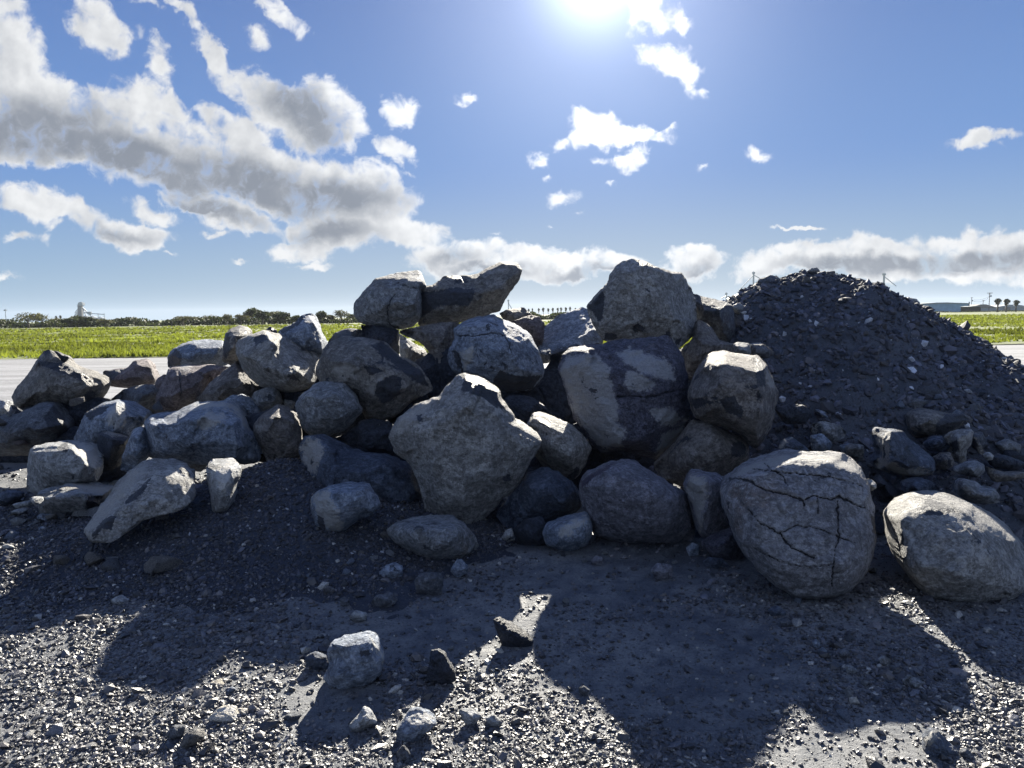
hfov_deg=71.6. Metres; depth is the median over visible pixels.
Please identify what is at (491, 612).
stone
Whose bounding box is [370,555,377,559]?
loose stone
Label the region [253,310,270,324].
tree
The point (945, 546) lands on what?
boulder
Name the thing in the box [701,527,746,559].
boulder
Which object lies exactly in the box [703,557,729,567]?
stone
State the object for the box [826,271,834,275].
stone
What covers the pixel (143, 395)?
boulder
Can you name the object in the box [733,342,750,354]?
stone
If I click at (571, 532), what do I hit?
boulder
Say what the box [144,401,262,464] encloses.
boulder
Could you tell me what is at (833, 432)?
boulder
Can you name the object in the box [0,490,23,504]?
stone
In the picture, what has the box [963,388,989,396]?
stone
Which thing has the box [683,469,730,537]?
boulder
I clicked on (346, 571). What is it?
loose stone
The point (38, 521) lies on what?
stone
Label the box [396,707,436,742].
stone
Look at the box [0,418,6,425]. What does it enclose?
loose stone
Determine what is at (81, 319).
tree
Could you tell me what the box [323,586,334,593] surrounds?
stone
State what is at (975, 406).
loose stone
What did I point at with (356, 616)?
stone
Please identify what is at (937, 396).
loose stone
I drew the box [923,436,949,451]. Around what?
boulder
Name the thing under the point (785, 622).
stone
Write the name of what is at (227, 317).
tree
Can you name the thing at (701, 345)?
boulder
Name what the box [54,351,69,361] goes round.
stone
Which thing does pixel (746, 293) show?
stone
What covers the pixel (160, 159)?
sky
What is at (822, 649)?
stone
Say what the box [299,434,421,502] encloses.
boulder
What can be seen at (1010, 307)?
building
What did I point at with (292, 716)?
stone
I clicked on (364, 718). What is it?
stone
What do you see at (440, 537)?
boulder
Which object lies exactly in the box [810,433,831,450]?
boulder
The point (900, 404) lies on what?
loose stone
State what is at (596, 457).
boulder
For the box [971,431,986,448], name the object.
stone
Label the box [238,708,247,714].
stone
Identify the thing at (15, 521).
loose stone
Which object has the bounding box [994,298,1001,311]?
palm tree
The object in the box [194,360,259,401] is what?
boulder
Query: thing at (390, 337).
boulder
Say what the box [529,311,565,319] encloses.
row of palm trees
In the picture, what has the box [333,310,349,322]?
tree
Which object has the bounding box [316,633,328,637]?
stone
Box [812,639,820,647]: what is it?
stone
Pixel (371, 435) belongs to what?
boulder
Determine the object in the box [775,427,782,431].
loose stone
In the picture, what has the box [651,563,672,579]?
stone
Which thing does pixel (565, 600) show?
loose stone
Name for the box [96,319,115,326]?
tree
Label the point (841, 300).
loose stone
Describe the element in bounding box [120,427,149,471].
boulder
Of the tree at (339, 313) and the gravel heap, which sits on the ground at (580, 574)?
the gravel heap
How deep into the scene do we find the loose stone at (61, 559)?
4.19 m
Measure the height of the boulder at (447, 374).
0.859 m
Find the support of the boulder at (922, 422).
on the gravel pile
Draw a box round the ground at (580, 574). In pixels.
[0,344,1023,767]
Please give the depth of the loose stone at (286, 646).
3.22 m
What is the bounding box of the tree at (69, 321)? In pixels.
[59,317,78,326]
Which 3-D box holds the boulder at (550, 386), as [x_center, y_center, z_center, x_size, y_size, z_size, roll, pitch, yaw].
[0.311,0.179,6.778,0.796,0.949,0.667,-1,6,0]
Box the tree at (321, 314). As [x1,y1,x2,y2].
[315,310,326,322]
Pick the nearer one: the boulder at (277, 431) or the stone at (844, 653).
the stone at (844, 653)
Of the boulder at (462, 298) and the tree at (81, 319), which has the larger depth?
the tree at (81, 319)
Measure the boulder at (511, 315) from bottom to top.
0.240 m
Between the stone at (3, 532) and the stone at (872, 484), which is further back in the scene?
the stone at (3, 532)
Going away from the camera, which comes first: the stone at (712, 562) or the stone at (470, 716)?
the stone at (470, 716)
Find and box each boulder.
[0,401,74,455]
[0,405,27,462]
[11,350,110,410]
[26,440,103,494]
[37,482,113,514]
[52,426,126,482]
[61,397,110,425]
[74,399,151,443]
[84,458,195,542]
[97,431,129,470]
[103,358,159,387]
[110,384,158,413]
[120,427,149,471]
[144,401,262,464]
[155,364,227,412]
[167,339,226,367]
[188,464,207,471]
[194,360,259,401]
[206,458,241,512]
[222,325,251,365]
[223,394,261,414]
[235,330,320,392]
[245,409,308,462]
[252,387,282,410]
[253,404,302,460]
[259,378,318,407]
[278,313,327,354]
[283,399,295,408]
[295,381,362,435]
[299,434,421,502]
[310,481,380,531]
[315,336,432,419]
[328,328,361,342]
[330,413,385,437]
[334,418,393,455]
[353,270,425,328]
[361,325,399,353]
[386,514,478,559]
[388,395,428,423]
[389,373,541,523]
[392,452,405,460]
[399,322,458,362]
[399,333,414,357]
[407,344,426,361]
[415,353,441,398]
[418,262,521,325]
[435,348,543,404]
[447,314,544,392]
[496,467,580,528]
[500,307,530,321]
[504,395,553,423]
[512,315,544,346]
[513,516,545,545]
[522,440,606,489]
[527,412,591,479]
[536,354,575,423]
[537,307,602,363]
[542,511,592,550]
[558,335,693,459]
[571,423,655,468]
[579,459,695,543]
[587,258,696,347]
[654,419,749,486]
[681,320,734,379]
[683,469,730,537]
[687,350,778,447]
[687,379,700,420]
[694,294,735,341]
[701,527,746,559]
[720,449,876,598]
[810,421,846,443]
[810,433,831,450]
[839,443,863,456]
[845,443,863,458]
[868,472,901,502]
[869,427,935,477]
[883,490,1023,602]
[900,477,939,492]
[905,408,972,437]
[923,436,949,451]
[933,452,953,469]
[944,429,973,462]
[953,460,984,477]
[954,478,999,504]
[985,466,1023,481]
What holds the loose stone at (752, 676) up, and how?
on the ground at (580, 574)
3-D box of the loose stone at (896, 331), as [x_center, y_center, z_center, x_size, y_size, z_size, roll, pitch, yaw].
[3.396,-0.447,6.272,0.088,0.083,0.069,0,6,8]
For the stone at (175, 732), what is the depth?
2.54 m
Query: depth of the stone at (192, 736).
2.50 m
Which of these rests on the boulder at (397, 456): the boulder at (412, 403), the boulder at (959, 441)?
the boulder at (412, 403)
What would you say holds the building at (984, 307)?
on the field
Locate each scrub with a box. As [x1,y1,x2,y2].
[0,316,358,327]
[935,310,1023,312]
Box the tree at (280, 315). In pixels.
[274,312,289,323]
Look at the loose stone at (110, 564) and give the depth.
4.08 m
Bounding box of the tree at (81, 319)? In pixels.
[69,315,88,326]
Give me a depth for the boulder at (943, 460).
4.89 m
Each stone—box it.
[0,400,14,414]
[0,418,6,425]
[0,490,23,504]
[0,529,10,535]
[4,529,18,539]
[6,409,15,416]
[10,517,25,525]
[11,508,27,514]
[13,500,31,508]
[14,440,29,445]
[23,495,30,500]
[27,519,42,526]
[29,496,43,505]
[37,513,68,520]
[45,513,57,520]
[53,555,70,564]
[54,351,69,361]
[56,511,67,518]
[69,397,84,405]
[71,508,90,516]
[84,551,103,565]
[86,507,98,516]
[101,558,120,571]
[111,595,128,604]
[143,556,183,572]
[152,401,163,411]
[155,374,165,389]
[155,514,168,519]
[166,724,185,739]
[180,727,205,747]
[209,678,224,685]
[209,705,238,721]
[227,687,235,692]
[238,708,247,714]
[266,327,276,332]
[283,644,290,648]
[283,713,301,720]
[305,651,328,669]
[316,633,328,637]
[321,639,330,646]
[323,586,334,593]
[323,631,384,688]
[342,568,350,574]
[346,558,354,565]
[349,610,366,621]
[349,706,376,731]
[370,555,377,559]
[371,592,397,607]
[379,562,402,578]
[386,549,395,555]
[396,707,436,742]
[396,745,410,760]
[415,572,442,594]
[426,648,455,683]
[431,597,439,601]
[451,559,467,577]
[459,707,480,725]
[486,714,500,726]
[487,610,496,614]
[493,617,532,646]
[501,528,514,541]
[562,597,568,603]
[578,685,590,694]
[591,556,603,564]
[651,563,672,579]
[686,542,698,555]
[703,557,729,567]
[733,303,744,313]
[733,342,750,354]
[735,335,742,341]
[742,288,757,296]
[748,674,754,679]
[750,344,774,357]
[758,275,779,284]
[768,605,785,615]
[775,403,811,423]
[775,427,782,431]
[778,436,808,450]
[779,617,791,626]
[788,312,798,315]
[791,286,798,291]
[794,598,801,602]
[802,276,812,282]
[808,267,819,272]
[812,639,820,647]
[813,409,831,418]
[818,647,826,652]
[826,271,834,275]
[833,352,847,357]
[838,298,844,303]
[838,648,850,657]
[844,633,855,641]
[845,664,857,673]
[867,479,876,490]
[873,639,881,645]
[875,515,884,533]
[878,655,890,665]
[879,361,888,365]
[891,329,901,334]
[895,400,905,407]
[902,675,925,687]
[907,372,918,379]
[907,398,928,407]
[917,385,940,395]
[919,694,927,699]
[922,727,958,756]
[933,394,941,399]
[942,695,952,700]
[952,409,962,413]
[952,705,962,711]
[959,747,973,758]
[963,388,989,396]
[968,403,981,411]
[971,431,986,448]
[972,437,983,454]
[983,452,993,460]
[988,455,1023,469]
[989,630,997,634]
[995,439,1020,452]
[1002,449,1023,461]
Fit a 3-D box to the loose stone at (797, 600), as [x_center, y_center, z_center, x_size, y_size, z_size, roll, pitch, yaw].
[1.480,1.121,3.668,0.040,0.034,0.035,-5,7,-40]
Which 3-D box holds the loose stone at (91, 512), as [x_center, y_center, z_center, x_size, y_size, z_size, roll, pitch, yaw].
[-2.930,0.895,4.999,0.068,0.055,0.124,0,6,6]
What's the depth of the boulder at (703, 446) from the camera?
5.07 m
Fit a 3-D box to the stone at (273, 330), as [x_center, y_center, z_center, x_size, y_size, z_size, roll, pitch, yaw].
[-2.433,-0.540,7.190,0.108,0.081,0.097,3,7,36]
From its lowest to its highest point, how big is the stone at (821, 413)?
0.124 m
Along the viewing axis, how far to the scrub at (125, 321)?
176.02 m
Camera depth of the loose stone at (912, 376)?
5.82 m
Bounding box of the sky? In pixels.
[0,0,1023,321]
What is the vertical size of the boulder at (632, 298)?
0.799 m
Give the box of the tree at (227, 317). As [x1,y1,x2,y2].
[222,314,231,324]
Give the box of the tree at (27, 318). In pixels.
[12,312,45,327]
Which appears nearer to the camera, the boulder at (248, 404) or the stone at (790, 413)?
the stone at (790, 413)
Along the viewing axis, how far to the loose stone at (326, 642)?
3.23 m
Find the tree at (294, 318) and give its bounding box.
[290,315,299,320]
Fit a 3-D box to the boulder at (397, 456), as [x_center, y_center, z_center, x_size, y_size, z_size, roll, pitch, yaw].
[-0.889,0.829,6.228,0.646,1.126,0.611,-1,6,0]
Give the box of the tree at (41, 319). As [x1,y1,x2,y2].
[33,313,53,321]
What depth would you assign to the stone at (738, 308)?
7.04 m
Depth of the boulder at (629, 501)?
4.42 m
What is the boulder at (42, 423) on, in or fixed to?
on the boulder at (116, 473)
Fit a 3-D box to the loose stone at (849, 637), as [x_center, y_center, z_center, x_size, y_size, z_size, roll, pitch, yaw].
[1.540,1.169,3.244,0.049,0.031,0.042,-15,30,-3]
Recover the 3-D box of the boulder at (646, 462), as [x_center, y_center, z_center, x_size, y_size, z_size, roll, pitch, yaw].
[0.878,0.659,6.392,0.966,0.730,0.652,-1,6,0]
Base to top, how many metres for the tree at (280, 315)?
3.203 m
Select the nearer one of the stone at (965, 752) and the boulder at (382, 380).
the stone at (965, 752)
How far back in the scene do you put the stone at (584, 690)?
2.81 m
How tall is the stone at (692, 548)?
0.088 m
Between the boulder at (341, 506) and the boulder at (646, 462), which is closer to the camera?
the boulder at (341, 506)
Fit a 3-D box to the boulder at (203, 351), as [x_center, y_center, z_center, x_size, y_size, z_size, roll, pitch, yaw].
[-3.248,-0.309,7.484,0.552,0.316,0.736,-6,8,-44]
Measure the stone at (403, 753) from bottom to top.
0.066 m
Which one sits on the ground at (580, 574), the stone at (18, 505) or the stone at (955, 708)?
the stone at (955, 708)
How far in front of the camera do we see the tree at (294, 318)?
169.87 m
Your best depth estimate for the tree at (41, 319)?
180.66 m
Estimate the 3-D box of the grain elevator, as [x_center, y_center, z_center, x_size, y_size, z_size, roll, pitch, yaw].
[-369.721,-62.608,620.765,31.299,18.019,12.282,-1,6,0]
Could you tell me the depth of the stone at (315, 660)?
3.02 m
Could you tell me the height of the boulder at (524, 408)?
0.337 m
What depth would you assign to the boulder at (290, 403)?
6.45 m
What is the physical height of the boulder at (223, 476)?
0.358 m
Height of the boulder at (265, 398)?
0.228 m
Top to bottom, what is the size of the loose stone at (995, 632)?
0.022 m
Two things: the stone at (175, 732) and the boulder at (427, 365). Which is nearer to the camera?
the stone at (175, 732)
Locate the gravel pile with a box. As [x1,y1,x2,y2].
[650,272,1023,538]
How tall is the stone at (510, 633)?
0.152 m
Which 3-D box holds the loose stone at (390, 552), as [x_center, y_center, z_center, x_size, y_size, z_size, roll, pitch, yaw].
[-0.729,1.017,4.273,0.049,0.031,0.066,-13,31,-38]
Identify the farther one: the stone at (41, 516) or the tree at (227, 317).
the tree at (227, 317)
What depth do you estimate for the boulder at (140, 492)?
4.41 m
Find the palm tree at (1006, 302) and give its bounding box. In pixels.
[1003,299,1010,311]
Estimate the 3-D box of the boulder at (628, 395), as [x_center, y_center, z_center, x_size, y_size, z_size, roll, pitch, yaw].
[0.892,0.107,5.618,1.067,0.980,0.934,-1,6,0]
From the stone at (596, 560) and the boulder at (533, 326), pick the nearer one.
the stone at (596, 560)
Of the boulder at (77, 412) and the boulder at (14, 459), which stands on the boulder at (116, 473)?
the boulder at (77, 412)
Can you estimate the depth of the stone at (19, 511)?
5.31 m
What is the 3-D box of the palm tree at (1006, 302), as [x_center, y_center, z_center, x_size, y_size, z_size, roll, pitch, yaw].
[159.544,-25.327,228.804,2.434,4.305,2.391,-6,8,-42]
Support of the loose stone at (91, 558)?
on the gravel heap
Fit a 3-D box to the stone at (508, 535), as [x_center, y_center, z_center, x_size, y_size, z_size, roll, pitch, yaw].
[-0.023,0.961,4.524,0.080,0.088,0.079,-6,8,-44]
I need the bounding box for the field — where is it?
[0,311,1023,359]
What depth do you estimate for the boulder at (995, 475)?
4.66 m
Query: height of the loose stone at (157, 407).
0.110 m
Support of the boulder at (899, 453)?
on the boulder at (911, 484)
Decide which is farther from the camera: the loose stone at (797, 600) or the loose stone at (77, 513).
the loose stone at (77, 513)
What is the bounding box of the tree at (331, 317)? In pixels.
[326,315,336,319]
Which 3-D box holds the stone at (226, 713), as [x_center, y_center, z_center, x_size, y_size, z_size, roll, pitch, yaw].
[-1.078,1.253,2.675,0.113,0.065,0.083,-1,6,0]
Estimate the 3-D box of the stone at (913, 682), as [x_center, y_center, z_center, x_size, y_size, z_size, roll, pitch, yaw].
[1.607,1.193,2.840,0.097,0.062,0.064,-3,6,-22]
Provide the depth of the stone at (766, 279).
7.30 m
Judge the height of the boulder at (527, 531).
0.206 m
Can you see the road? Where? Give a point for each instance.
(14, 373)
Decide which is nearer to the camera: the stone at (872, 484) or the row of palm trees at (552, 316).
the stone at (872, 484)
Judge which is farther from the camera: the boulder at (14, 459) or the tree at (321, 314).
the tree at (321, 314)
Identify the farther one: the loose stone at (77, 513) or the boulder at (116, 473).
the boulder at (116, 473)
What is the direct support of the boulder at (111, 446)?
on the boulder at (49, 464)
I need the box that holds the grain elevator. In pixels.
[74,302,105,322]
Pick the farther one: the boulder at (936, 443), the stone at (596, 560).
the boulder at (936, 443)
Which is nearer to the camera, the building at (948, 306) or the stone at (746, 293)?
the stone at (746, 293)
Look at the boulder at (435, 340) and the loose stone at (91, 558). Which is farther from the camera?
the boulder at (435, 340)
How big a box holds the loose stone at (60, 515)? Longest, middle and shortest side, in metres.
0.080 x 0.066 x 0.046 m
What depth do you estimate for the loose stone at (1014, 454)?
5.09 m
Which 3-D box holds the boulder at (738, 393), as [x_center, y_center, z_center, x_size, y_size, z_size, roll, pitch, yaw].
[1.599,0.117,5.205,0.610,0.700,0.938,3,7,32]
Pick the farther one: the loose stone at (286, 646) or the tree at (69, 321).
the tree at (69, 321)
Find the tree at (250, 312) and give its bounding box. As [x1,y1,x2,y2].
[242,308,258,321]
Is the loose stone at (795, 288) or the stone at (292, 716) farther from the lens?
the loose stone at (795, 288)
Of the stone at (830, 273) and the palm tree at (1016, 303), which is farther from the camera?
the palm tree at (1016, 303)
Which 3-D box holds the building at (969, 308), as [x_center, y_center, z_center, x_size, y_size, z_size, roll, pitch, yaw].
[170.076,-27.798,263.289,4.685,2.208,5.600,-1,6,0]
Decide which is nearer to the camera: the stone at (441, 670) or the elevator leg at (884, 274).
the stone at (441, 670)
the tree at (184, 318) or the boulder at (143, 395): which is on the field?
the tree at (184, 318)
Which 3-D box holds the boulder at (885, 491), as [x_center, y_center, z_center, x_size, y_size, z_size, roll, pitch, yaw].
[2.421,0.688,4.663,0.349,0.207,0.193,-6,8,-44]
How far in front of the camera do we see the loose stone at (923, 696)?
2.72 m
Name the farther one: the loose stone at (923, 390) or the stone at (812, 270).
the stone at (812, 270)
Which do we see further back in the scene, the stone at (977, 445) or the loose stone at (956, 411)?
the loose stone at (956, 411)
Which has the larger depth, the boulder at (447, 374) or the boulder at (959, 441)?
the boulder at (447, 374)
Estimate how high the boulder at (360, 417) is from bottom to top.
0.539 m
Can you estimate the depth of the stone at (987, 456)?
4.87 m
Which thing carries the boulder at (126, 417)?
on the boulder at (116, 473)
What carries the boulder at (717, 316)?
on the gravel pile
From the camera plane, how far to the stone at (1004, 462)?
4.95 m
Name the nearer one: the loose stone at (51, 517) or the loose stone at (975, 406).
the loose stone at (51, 517)
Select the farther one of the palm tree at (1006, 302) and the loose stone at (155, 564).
the palm tree at (1006, 302)
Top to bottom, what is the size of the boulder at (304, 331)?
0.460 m
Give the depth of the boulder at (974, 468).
4.64 m
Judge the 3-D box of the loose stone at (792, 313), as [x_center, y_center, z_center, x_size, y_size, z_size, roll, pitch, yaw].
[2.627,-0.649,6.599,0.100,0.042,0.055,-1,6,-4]
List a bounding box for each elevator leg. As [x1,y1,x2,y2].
[737,271,758,292]
[882,272,895,285]
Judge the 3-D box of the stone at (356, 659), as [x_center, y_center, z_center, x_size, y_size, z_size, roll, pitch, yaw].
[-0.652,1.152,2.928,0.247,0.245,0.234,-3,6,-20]
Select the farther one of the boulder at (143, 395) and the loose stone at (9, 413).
the boulder at (143, 395)
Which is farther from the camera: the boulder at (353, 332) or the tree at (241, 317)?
the tree at (241, 317)
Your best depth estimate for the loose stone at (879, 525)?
4.73 m
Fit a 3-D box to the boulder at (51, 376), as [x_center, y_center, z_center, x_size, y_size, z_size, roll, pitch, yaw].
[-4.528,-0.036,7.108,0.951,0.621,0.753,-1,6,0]
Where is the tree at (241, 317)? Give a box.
[232,314,250,324]
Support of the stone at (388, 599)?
on the gravel heap
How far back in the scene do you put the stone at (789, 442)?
4.95 m
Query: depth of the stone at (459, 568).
4.08 m
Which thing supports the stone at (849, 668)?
on the ground at (580, 574)
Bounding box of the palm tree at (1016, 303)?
[1012,300,1019,311]
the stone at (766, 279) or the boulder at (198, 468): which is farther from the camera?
the stone at (766, 279)
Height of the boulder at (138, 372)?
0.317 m
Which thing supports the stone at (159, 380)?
on the boulder at (143, 395)
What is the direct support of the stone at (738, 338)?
on the gravel pile
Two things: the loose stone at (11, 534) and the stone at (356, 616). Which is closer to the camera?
the stone at (356, 616)
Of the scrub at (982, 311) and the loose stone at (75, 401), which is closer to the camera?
the loose stone at (75, 401)
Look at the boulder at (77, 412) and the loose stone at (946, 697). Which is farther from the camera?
the boulder at (77, 412)
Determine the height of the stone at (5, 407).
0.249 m
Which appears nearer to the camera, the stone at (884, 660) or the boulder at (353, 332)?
the stone at (884, 660)
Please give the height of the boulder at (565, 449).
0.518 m
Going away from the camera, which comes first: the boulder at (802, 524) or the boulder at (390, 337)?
the boulder at (802, 524)
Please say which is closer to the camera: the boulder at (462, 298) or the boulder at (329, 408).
the boulder at (329, 408)
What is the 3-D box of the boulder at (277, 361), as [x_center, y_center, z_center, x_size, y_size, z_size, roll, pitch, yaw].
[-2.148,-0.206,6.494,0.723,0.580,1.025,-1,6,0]
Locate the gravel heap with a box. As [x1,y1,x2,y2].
[0,460,515,619]
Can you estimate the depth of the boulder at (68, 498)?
5.07 m
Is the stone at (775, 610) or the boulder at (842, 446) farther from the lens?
the boulder at (842, 446)
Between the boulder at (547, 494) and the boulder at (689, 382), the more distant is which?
the boulder at (689, 382)
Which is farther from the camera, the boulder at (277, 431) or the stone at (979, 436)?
the boulder at (277, 431)
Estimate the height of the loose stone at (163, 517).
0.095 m
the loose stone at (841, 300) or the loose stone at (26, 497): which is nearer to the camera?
the loose stone at (26, 497)
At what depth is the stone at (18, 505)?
5.14 m
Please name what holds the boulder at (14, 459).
on the ground at (580, 574)
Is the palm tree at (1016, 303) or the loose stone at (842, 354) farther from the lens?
the palm tree at (1016, 303)
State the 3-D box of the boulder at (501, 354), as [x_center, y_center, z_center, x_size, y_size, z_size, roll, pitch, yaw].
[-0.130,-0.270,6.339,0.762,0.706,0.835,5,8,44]
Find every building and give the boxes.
[920,302,969,311]
[961,306,979,311]
[970,304,996,310]
[990,305,1023,310]
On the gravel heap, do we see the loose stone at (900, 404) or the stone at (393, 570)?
the stone at (393, 570)
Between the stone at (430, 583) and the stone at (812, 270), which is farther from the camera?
the stone at (812, 270)
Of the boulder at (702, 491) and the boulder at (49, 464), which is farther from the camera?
the boulder at (49, 464)
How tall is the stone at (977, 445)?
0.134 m
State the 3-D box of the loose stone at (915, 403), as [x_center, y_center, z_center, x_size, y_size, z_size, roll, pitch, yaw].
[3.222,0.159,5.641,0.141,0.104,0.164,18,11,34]
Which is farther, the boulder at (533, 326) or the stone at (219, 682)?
the boulder at (533, 326)
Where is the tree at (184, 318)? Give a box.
[173,315,191,325]
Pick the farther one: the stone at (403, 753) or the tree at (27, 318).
the tree at (27, 318)
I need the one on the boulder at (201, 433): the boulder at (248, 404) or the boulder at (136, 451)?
the boulder at (248, 404)
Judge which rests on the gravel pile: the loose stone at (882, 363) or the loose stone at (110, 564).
the loose stone at (882, 363)
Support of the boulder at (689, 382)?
on the gravel pile
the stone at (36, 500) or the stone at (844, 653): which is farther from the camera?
the stone at (36, 500)
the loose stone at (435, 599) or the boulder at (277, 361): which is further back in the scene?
the boulder at (277, 361)
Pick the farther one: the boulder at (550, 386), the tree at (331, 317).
the tree at (331, 317)
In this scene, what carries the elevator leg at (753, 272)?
on the field
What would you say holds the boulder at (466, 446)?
on the ground at (580, 574)
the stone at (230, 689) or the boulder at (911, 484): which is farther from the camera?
the boulder at (911, 484)
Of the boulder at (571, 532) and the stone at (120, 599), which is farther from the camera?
the boulder at (571, 532)
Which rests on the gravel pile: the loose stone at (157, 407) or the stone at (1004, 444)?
the stone at (1004, 444)
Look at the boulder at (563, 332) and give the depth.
7.04 m
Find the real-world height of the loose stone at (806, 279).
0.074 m
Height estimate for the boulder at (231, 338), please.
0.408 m
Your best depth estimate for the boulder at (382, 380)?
5.84 m
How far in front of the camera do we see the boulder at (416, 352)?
7.16 m
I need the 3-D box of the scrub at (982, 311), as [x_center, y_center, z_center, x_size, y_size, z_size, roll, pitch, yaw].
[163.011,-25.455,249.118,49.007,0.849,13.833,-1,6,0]
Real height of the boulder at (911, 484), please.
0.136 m
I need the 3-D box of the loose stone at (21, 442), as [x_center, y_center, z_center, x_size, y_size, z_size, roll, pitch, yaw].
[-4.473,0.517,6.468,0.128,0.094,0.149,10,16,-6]
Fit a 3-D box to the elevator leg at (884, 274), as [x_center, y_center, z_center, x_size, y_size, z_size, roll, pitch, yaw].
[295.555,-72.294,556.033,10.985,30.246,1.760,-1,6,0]
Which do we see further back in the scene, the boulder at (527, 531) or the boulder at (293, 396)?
the boulder at (293, 396)
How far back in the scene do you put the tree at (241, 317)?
169.79 m
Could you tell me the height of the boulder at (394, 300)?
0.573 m
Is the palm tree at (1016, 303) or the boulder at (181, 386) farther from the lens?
the palm tree at (1016, 303)
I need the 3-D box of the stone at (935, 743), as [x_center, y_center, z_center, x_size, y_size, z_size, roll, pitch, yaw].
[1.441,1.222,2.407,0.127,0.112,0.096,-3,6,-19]
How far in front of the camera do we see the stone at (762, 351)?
6.07 m
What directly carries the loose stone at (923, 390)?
on the gravel pile
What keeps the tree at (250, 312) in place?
on the field
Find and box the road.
[0,345,1023,400]
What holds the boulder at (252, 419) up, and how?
on the gravel heap

